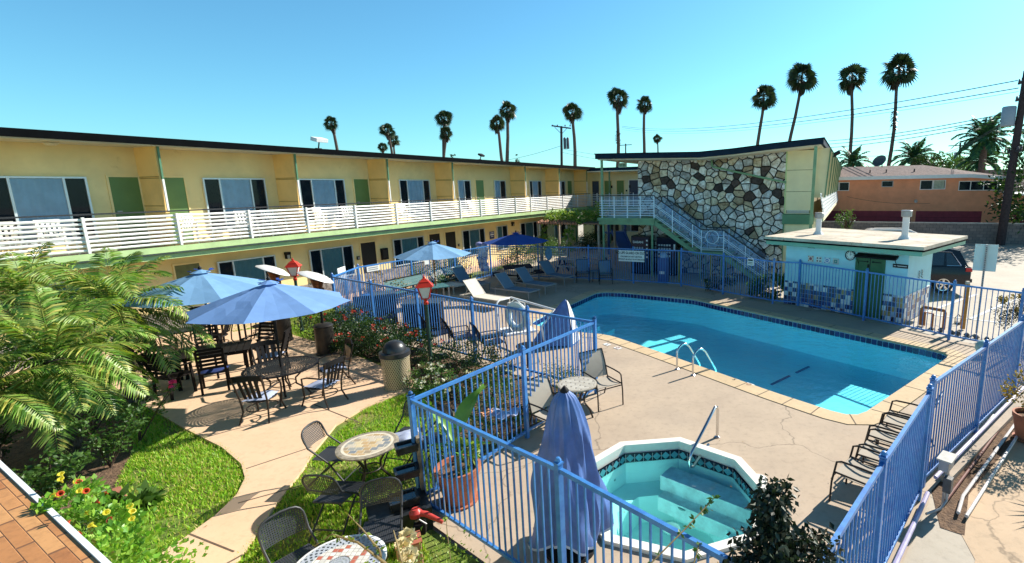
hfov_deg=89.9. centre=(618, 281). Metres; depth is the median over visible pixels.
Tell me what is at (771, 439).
pool deck
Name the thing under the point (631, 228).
window
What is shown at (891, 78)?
fan palm
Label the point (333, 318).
rose bush
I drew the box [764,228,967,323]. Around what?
pool house
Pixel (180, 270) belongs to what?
door
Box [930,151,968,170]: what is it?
tree
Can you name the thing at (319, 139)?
floodlight
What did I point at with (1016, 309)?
shrub
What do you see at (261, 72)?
sky
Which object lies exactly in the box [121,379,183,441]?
rose bush
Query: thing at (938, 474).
pipe
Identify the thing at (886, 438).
sling chair
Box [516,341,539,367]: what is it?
side table
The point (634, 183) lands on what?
door
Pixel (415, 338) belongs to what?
rose bush
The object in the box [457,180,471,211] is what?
window
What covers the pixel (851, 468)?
sling chair
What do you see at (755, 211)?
stone building
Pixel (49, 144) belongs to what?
soffit lamp
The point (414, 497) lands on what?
fountain
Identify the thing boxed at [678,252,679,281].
bollard
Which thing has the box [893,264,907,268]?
wall sign
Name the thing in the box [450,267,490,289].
sun lounger
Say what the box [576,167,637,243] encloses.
motel building
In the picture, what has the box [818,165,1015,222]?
apartment building
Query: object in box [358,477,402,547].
folding chair
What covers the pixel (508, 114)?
fan palm
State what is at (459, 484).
flower pot
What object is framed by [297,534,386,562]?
table
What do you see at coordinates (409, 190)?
window
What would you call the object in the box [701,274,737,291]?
shrub
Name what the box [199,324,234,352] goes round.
cast aluminium chair
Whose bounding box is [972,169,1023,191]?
house
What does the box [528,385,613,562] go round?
covered umbrella
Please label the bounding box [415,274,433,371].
street lamp
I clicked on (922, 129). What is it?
power line
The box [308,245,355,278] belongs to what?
window
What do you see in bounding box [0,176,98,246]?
window
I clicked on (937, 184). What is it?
window
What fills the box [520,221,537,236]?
window
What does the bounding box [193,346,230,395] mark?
dining chair
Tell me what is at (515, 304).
lifebuoy
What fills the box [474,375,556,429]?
shrub
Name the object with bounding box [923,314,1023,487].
pool fence
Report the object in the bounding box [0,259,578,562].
lawn
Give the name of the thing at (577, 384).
patio table
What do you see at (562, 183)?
window
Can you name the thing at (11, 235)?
plastic chair
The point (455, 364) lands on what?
rose bush
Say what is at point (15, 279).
date palm
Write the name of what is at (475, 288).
sun lounger
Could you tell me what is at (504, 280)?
sun lounger
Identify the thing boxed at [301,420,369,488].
folding chair
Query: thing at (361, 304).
sling chair
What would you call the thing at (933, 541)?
ground
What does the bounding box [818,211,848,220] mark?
garage door
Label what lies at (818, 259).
wall tile
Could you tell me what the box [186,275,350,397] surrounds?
patio umbrella
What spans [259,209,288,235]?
plastic chair
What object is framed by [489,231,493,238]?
wall sign
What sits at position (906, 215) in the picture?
roof vent
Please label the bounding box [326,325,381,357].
rose bush
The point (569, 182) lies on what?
door
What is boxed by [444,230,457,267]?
door
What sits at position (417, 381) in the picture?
rose bush
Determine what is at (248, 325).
walkway
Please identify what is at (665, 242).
vending machine
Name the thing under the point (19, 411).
date palm
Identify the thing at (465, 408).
banana plant
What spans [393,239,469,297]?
patio umbrella
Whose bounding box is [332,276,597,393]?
pool fence
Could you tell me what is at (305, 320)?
rose bush
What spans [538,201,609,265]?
climbing vine
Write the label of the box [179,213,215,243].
plastic chair
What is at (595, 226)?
door
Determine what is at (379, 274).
shrub
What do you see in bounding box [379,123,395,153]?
fan palm
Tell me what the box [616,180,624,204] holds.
door
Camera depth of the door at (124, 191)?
13.96 m
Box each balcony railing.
[0,193,590,259]
[574,193,637,206]
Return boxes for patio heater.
[255,265,293,341]
[297,271,336,356]
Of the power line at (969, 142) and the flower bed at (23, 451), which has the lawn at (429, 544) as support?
the flower bed at (23, 451)
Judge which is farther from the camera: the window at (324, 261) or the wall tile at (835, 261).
the window at (324, 261)
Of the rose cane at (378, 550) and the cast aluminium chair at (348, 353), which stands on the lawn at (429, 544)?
the rose cane at (378, 550)
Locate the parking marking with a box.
[925,294,1016,324]
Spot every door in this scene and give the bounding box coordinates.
[105,175,151,246]
[164,176,195,241]
[172,261,211,324]
[352,178,373,224]
[359,240,379,283]
[383,250,387,257]
[428,232,442,266]
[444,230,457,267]
[475,179,485,214]
[541,219,547,244]
[567,180,572,206]
[592,180,599,205]
[594,214,605,240]
[604,180,611,204]
[611,214,619,240]
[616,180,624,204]
[629,179,637,204]
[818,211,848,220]
[852,211,910,221]
[852,257,885,319]
[915,211,981,221]
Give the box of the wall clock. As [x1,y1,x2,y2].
[845,251,854,259]
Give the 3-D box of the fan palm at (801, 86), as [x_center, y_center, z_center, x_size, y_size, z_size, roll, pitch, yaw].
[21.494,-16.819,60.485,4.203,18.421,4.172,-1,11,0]
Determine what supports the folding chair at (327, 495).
on the lawn at (429, 544)
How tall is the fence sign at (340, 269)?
0.500 m
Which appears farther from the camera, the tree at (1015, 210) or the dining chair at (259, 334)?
the tree at (1015, 210)
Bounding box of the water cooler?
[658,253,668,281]
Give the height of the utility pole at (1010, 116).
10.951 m
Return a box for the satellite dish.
[872,155,885,166]
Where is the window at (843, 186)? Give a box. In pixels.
[839,182,849,190]
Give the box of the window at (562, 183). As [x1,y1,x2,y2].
[560,181,565,203]
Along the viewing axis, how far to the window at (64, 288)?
12.88 m
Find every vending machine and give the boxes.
[631,234,654,273]
[657,235,680,275]
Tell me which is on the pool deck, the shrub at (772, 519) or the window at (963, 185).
the shrub at (772, 519)
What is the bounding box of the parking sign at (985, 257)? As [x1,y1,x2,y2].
[972,244,998,332]
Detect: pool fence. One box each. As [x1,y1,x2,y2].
[330,246,490,322]
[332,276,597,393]
[406,317,596,495]
[407,391,733,562]
[489,244,1023,348]
[818,384,933,562]
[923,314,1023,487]
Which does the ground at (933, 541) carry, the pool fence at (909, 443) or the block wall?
the block wall
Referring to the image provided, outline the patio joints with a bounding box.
[189,328,359,551]
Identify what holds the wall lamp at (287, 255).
attached to the motel building at (79, 173)
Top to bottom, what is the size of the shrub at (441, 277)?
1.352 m
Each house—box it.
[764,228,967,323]
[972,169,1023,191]
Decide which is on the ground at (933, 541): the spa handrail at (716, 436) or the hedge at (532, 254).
the hedge at (532, 254)
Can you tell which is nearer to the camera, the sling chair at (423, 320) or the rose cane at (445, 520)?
the rose cane at (445, 520)
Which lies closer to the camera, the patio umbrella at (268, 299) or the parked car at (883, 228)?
the patio umbrella at (268, 299)
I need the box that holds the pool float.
[475,242,489,271]
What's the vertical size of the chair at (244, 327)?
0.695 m
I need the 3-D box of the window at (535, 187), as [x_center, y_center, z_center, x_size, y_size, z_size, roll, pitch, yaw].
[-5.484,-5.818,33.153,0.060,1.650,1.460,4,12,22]
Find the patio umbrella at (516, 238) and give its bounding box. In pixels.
[484,230,548,265]
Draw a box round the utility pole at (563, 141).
[552,125,570,164]
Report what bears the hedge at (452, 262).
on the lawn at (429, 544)
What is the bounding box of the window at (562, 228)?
[554,224,564,238]
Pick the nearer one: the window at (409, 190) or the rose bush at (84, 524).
the rose bush at (84, 524)
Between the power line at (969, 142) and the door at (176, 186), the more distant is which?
the power line at (969, 142)
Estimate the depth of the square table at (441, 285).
18.47 m
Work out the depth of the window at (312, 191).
19.32 m
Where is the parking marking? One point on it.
(982, 313)
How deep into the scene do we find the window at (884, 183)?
40.03 m
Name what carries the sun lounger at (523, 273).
on the pool deck
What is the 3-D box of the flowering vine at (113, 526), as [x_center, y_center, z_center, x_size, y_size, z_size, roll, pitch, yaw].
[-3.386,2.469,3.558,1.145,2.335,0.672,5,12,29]
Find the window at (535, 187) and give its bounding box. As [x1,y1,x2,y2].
[529,181,541,205]
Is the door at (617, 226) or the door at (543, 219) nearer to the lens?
the door at (543, 219)
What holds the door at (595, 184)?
in the motel building at (618, 180)
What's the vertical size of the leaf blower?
0.280 m
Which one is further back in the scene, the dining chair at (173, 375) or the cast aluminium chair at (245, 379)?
the dining chair at (173, 375)
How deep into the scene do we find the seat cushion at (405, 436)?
7.52 m
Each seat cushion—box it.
[197,366,228,374]
[242,390,279,401]
[261,351,283,357]
[304,378,339,388]
[319,363,346,371]
[395,428,423,439]
[398,431,422,440]
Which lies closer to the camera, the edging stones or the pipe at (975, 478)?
the pipe at (975, 478)
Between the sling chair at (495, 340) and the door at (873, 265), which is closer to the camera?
the sling chair at (495, 340)
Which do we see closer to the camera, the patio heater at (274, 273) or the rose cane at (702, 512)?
the rose cane at (702, 512)
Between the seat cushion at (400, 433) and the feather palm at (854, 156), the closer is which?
the seat cushion at (400, 433)
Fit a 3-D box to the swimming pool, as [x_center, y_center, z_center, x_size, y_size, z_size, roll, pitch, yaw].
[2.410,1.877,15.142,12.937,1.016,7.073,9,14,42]
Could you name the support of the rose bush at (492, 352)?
on the flower bed at (451, 403)
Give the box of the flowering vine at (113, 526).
[29,471,208,562]
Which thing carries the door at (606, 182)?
in the motel building at (618, 180)
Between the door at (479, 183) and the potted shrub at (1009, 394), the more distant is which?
the door at (479, 183)
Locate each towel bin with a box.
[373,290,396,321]
[401,298,444,335]
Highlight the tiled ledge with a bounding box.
[0,460,111,562]
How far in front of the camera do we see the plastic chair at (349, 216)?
19.86 m
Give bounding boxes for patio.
[105,328,421,562]
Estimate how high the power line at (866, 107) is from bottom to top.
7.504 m
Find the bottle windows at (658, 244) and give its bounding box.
[658,244,670,256]
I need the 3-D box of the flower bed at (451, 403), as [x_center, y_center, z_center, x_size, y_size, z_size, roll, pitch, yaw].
[-4.766,1.935,12.752,2.794,0.001,10.517,-10,14,-41]
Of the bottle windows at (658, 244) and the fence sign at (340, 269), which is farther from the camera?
the bottle windows at (658, 244)
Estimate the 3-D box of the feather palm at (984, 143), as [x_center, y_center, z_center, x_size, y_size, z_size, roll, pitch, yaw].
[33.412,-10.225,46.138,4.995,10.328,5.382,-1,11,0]
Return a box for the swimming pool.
[530,289,967,424]
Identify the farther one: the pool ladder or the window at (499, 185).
the window at (499, 185)
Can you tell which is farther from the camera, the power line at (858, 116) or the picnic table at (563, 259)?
the power line at (858, 116)
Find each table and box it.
[157,324,205,355]
[170,339,253,390]
[241,356,318,406]
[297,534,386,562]
[335,431,398,500]
[383,273,431,304]
[432,283,450,304]
[492,264,543,283]
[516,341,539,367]
[553,257,587,274]
[557,376,596,417]
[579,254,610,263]
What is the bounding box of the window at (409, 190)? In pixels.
[398,180,431,215]
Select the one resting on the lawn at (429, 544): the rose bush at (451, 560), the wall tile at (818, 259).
the rose bush at (451, 560)
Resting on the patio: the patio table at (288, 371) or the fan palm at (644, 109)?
the patio table at (288, 371)
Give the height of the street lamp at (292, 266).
2.300 m
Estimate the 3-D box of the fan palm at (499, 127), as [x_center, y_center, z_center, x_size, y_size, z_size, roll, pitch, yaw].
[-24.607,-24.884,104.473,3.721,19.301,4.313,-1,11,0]
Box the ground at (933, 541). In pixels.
[351,212,1023,562]
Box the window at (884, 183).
[881,181,892,186]
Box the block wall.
[821,221,1023,244]
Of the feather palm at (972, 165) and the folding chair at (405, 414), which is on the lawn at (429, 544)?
the folding chair at (405, 414)
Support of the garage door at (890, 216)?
in the apartment building at (950, 195)
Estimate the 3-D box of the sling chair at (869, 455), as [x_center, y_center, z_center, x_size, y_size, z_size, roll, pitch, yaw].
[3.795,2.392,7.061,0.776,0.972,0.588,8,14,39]
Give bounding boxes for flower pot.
[434,454,480,510]
[1012,407,1023,441]
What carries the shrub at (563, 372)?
on the flower bed at (451, 403)
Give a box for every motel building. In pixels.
[0,127,594,371]
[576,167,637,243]
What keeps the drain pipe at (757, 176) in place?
attached to the stone building at (755, 211)
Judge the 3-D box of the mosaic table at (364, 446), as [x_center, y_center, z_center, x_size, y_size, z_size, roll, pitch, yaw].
[-3.499,2.629,7.071,0.800,0.727,0.800,-1,11,0]
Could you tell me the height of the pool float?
1.432 m
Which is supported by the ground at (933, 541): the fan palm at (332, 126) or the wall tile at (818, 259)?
the fan palm at (332, 126)
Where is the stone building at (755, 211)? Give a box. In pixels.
[595,137,841,276]
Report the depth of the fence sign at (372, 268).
18.32 m
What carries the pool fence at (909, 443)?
on the pool deck
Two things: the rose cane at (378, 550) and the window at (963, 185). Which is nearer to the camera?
the rose cane at (378, 550)
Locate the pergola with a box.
[537,219,615,268]
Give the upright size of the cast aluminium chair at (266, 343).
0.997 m
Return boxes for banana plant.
[422,383,489,475]
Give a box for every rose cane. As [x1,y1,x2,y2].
[348,514,385,562]
[393,530,402,562]
[442,497,450,562]
[648,494,720,562]
[692,541,701,562]
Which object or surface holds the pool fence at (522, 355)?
on the pool deck
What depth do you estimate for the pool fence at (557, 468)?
5.25 m
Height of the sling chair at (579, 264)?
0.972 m
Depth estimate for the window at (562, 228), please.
36.48 m
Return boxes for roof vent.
[813,212,823,234]
[898,210,912,238]
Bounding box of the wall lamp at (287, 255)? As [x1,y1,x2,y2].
[284,252,290,258]
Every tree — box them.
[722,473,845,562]
[909,151,948,167]
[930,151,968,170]
[978,124,1023,233]
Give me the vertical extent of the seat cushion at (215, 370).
0.055 m
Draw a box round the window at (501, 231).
[496,225,508,249]
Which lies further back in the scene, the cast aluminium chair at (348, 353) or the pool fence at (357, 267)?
the pool fence at (357, 267)
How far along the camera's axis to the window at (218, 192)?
16.44 m
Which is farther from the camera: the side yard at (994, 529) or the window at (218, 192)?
the window at (218, 192)
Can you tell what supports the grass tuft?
on the lawn at (429, 544)
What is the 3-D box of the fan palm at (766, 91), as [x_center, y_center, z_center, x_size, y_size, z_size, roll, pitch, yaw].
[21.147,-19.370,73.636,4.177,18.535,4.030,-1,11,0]
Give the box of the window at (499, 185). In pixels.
[494,180,506,208]
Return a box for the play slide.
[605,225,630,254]
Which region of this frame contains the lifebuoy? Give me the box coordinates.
[506,299,530,334]
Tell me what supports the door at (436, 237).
in the motel building at (79, 173)
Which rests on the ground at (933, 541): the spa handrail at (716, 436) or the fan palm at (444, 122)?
the fan palm at (444, 122)
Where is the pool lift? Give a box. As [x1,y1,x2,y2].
[496,297,579,348]
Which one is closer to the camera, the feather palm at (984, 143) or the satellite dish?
the satellite dish
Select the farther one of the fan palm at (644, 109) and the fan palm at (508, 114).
the fan palm at (644, 109)
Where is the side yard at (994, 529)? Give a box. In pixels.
[961,440,1023,562]
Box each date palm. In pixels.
[0,242,136,377]
[0,247,215,402]
[0,283,173,456]
[0,343,84,466]
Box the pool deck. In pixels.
[335,277,1023,562]
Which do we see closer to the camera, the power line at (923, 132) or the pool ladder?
the pool ladder
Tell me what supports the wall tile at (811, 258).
attached to the pool house at (915, 252)
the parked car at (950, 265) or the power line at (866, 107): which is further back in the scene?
the power line at (866, 107)
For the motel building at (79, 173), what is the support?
on the ground at (933, 541)
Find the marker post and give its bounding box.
[960,281,969,328]
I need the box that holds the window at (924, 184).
[920,180,932,189]
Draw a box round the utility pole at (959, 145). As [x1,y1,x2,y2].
[948,143,962,157]
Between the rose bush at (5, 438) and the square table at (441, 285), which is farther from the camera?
the square table at (441, 285)
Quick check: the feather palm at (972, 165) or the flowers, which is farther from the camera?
the feather palm at (972, 165)
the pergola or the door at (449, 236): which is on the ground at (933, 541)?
the pergola
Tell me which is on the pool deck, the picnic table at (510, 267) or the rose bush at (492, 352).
the picnic table at (510, 267)
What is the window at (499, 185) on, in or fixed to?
in the motel building at (79, 173)
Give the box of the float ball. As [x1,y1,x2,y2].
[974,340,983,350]
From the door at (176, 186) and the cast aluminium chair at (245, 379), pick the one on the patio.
the cast aluminium chair at (245, 379)
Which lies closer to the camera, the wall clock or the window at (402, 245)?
the wall clock
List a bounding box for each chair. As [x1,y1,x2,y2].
[0,221,22,253]
[32,219,80,256]
[131,340,183,388]
[139,354,197,400]
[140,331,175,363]
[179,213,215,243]
[180,306,208,347]
[193,324,222,367]
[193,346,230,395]
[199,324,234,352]
[213,324,246,343]
[229,376,286,425]
[233,210,260,238]
[239,320,276,364]
[250,321,272,338]
[250,340,291,386]
[255,327,290,369]
[257,506,322,562]
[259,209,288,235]
[300,356,348,409]
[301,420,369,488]
[301,474,369,541]
[311,207,337,230]
[318,339,355,392]
[340,206,361,228]
[353,296,372,318]
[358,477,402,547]
[382,399,426,466]
[397,203,416,223]
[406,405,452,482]
[418,313,453,342]
[440,317,477,353]
[470,322,506,363]
[527,373,556,426]
[576,259,589,282]
[579,348,623,411]
[598,260,612,284]
[828,445,895,501]
[851,428,898,482]
[864,413,908,444]
[877,391,942,446]
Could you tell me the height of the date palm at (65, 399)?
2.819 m
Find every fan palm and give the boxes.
[323,115,338,149]
[378,142,388,152]
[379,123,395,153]
[387,135,401,153]
[434,111,453,156]
[439,126,452,156]
[489,114,505,160]
[497,101,517,160]
[562,103,583,165]
[606,87,629,166]
[636,95,652,152]
[653,134,661,151]
[749,84,778,144]
[785,62,819,140]
[835,63,867,153]
[878,52,918,165]
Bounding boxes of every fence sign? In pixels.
[337,266,346,282]
[366,265,379,271]
[616,250,646,261]
[747,258,753,265]
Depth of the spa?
7.80 m
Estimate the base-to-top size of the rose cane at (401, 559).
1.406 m
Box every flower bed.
[0,413,136,525]
[334,332,580,454]
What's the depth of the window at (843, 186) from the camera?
41.26 m
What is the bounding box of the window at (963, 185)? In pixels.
[958,180,1004,190]
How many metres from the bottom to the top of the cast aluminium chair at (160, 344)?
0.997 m
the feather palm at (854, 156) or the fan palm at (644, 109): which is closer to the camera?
the feather palm at (854, 156)
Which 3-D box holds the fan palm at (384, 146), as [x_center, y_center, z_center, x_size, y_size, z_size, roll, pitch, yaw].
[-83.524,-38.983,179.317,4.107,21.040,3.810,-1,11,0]
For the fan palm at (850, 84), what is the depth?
60.95 m
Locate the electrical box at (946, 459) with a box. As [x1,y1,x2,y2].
[925,450,957,514]
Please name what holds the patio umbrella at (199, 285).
on the patio
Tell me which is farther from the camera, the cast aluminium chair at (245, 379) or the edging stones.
the edging stones
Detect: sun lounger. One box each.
[428,267,466,294]
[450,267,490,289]
[459,278,509,304]
[491,272,539,300]
[512,267,556,293]
[538,260,575,284]
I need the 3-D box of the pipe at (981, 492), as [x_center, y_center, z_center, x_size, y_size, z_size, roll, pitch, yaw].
[6.751,2.542,8.447,6.337,0.044,0.044,-10,14,-41]
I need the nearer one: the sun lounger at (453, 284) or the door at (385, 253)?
the sun lounger at (453, 284)
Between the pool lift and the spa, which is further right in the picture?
the spa
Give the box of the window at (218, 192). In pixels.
[201,178,270,230]
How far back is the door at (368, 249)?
21.35 m
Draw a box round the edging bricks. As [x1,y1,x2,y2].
[112,486,126,495]
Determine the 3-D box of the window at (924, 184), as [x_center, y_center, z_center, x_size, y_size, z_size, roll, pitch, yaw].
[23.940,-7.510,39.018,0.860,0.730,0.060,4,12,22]
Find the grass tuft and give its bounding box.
[98,478,167,512]
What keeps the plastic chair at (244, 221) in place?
on the motel building at (79, 173)
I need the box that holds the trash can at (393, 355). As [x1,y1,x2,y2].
[378,340,411,391]
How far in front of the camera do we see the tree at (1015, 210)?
34.10 m
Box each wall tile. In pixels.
[808,256,813,261]
[816,256,821,262]
[824,257,829,263]
[833,258,838,264]
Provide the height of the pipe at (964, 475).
0.040 m
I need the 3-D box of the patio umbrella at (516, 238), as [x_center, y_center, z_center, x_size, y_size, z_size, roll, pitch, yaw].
[-4.569,-1.154,22.565,2.679,2.330,2.679,1,11,11]
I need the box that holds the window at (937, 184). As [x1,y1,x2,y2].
[933,180,945,188]
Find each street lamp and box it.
[284,258,304,331]
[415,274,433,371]
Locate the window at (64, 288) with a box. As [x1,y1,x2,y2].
[10,275,110,323]
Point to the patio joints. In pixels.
(221, 546)
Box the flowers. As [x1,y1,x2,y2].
[394,530,422,562]
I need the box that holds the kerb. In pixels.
[938,391,1023,481]
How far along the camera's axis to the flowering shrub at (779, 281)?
18.82 m
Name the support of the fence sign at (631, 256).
attached to the pool fence at (954, 284)
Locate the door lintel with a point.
(878, 256)
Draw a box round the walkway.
[4,240,590,381]
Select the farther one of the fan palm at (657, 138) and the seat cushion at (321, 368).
the fan palm at (657, 138)
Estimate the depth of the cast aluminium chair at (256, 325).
14.27 m
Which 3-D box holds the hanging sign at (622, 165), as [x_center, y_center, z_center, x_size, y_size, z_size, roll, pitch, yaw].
[0.195,-5.690,24.545,0.420,0.220,0.059,4,12,22]
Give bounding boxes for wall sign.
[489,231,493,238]
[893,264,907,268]
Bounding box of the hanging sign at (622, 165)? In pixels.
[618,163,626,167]
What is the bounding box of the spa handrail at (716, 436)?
[688,406,719,467]
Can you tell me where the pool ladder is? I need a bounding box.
[675,343,716,375]
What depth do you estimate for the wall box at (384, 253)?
22.05 m
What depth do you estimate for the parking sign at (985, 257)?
13.76 m
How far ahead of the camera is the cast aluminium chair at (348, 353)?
10.95 m
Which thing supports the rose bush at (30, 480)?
on the flower bed at (23, 451)
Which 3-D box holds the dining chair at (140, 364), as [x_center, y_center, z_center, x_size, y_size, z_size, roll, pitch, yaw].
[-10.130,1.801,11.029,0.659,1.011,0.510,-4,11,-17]
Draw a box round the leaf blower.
[409,507,443,534]
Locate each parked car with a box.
[865,226,916,232]
[930,248,972,292]
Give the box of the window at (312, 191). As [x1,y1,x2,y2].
[299,179,348,223]
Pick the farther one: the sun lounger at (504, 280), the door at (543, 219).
the door at (543, 219)
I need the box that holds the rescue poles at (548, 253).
[476,246,567,259]
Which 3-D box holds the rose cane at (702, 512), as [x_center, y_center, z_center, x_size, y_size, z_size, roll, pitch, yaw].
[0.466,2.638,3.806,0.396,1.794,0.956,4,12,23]
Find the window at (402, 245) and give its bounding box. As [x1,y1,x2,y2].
[392,236,424,266]
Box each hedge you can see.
[426,251,473,280]
[497,235,570,265]
[574,229,606,250]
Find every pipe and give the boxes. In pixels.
[711,160,785,183]
[893,491,929,562]
[933,386,1023,478]
[944,430,999,500]
[956,423,1013,513]
[964,436,1017,517]
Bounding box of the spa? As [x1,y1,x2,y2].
[595,437,765,562]
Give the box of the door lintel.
[855,253,898,266]
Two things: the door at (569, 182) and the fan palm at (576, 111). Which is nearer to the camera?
the door at (569, 182)
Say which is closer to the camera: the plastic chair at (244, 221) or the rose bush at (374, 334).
the rose bush at (374, 334)
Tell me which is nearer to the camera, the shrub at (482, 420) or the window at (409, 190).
the shrub at (482, 420)
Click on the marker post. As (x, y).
(966, 304)
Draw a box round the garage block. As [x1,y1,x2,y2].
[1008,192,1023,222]
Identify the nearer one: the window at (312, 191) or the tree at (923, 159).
the window at (312, 191)
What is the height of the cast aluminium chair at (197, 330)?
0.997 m
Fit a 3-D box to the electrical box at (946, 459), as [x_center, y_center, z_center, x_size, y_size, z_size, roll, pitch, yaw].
[4.194,2.630,6.490,0.634,0.697,0.191,-11,14,-42]
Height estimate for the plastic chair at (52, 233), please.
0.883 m
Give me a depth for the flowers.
5.63 m
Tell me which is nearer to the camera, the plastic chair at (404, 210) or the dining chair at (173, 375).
the dining chair at (173, 375)
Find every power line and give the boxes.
[622,88,1017,130]
[624,80,1017,128]
[628,91,1018,133]
[831,114,1000,140]
[831,122,998,147]
[833,117,1000,143]
[929,125,998,157]
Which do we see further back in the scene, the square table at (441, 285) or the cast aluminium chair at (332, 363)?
the square table at (441, 285)
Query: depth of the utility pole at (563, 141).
59.56 m
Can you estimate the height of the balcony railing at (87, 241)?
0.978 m
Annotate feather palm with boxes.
[838,145,871,166]
[891,137,938,165]
[951,112,1023,172]
[955,138,1009,175]
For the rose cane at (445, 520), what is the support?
on the lawn at (429, 544)
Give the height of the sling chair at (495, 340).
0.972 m
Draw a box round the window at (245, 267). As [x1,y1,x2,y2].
[216,255,276,279]
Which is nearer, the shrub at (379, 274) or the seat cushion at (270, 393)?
the seat cushion at (270, 393)
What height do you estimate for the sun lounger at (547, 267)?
0.918 m
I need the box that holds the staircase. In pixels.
[597,160,768,280]
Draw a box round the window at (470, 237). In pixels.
[461,228,485,256]
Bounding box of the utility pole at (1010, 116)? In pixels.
[995,71,1023,244]
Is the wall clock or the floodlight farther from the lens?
the floodlight
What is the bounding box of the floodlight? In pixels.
[310,137,327,148]
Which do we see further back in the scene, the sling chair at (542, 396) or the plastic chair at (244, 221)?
the plastic chair at (244, 221)
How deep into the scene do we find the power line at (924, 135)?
39.47 m
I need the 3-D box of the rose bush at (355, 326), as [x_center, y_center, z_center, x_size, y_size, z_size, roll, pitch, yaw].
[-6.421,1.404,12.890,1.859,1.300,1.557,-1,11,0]
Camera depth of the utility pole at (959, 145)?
60.65 m
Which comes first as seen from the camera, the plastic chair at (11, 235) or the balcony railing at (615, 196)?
the plastic chair at (11, 235)
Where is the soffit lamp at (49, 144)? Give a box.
[43,142,58,145]
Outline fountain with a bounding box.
[366,432,433,546]
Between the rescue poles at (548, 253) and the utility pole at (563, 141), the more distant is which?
the utility pole at (563, 141)
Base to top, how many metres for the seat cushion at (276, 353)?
0.055 m
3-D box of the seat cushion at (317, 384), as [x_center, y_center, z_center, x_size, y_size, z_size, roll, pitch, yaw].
[-5.899,2.001,9.978,0.458,0.055,0.458,2,11,15]
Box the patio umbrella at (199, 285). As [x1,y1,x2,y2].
[119,266,277,378]
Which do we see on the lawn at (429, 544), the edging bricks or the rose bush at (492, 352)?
the edging bricks
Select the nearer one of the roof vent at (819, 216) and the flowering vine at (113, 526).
the flowering vine at (113, 526)
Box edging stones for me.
[929,326,993,340]
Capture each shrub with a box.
[363,270,408,298]
[406,261,451,289]
[431,402,510,459]
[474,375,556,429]
[539,358,588,395]
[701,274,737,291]
[746,272,784,298]
[834,209,856,228]
[991,294,1023,329]
[998,363,1023,409]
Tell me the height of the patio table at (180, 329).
0.729 m
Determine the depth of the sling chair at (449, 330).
12.99 m
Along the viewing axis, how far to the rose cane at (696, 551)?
3.72 m
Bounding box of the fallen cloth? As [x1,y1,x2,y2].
[480,407,518,419]
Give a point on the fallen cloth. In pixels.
(498, 412)
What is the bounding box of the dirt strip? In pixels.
[932,420,1014,534]
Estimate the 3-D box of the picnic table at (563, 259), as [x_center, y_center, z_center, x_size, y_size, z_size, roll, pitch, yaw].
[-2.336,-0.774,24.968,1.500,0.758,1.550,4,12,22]
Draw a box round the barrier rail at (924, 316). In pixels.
[919,306,946,329]
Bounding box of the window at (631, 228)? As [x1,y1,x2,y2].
[621,225,637,231]
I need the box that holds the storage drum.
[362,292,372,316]
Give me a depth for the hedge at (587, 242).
34.42 m
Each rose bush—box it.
[0,419,26,460]
[11,437,100,500]
[66,400,151,467]
[71,517,98,535]
[76,367,130,432]
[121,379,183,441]
[291,303,356,342]
[312,303,382,345]
[314,527,418,562]
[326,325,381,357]
[333,311,404,359]
[355,313,421,361]
[364,526,488,562]
[375,323,443,370]
[400,359,457,393]
[419,366,481,403]
[426,334,485,375]
[457,340,515,384]
[465,367,521,407]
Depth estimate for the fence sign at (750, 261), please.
18.34 m
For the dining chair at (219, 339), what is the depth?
12.40 m
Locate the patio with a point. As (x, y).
(214, 413)
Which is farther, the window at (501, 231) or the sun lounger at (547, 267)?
the window at (501, 231)
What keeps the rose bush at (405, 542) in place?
on the lawn at (429, 544)
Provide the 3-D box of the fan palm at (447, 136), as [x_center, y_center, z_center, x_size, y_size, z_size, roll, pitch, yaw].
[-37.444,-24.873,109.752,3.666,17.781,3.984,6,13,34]
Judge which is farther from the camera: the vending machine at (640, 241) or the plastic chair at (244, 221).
the vending machine at (640, 241)
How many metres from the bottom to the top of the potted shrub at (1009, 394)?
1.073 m
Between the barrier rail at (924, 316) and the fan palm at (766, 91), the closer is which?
the barrier rail at (924, 316)
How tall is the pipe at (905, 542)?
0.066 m
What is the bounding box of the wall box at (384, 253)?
[380,248,388,259]
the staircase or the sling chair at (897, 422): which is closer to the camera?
the sling chair at (897, 422)
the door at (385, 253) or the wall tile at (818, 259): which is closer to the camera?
the wall tile at (818, 259)
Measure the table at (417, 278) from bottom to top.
0.887 m
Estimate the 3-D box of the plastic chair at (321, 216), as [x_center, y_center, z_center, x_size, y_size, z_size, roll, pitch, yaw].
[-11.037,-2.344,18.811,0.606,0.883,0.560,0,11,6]
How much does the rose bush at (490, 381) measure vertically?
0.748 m

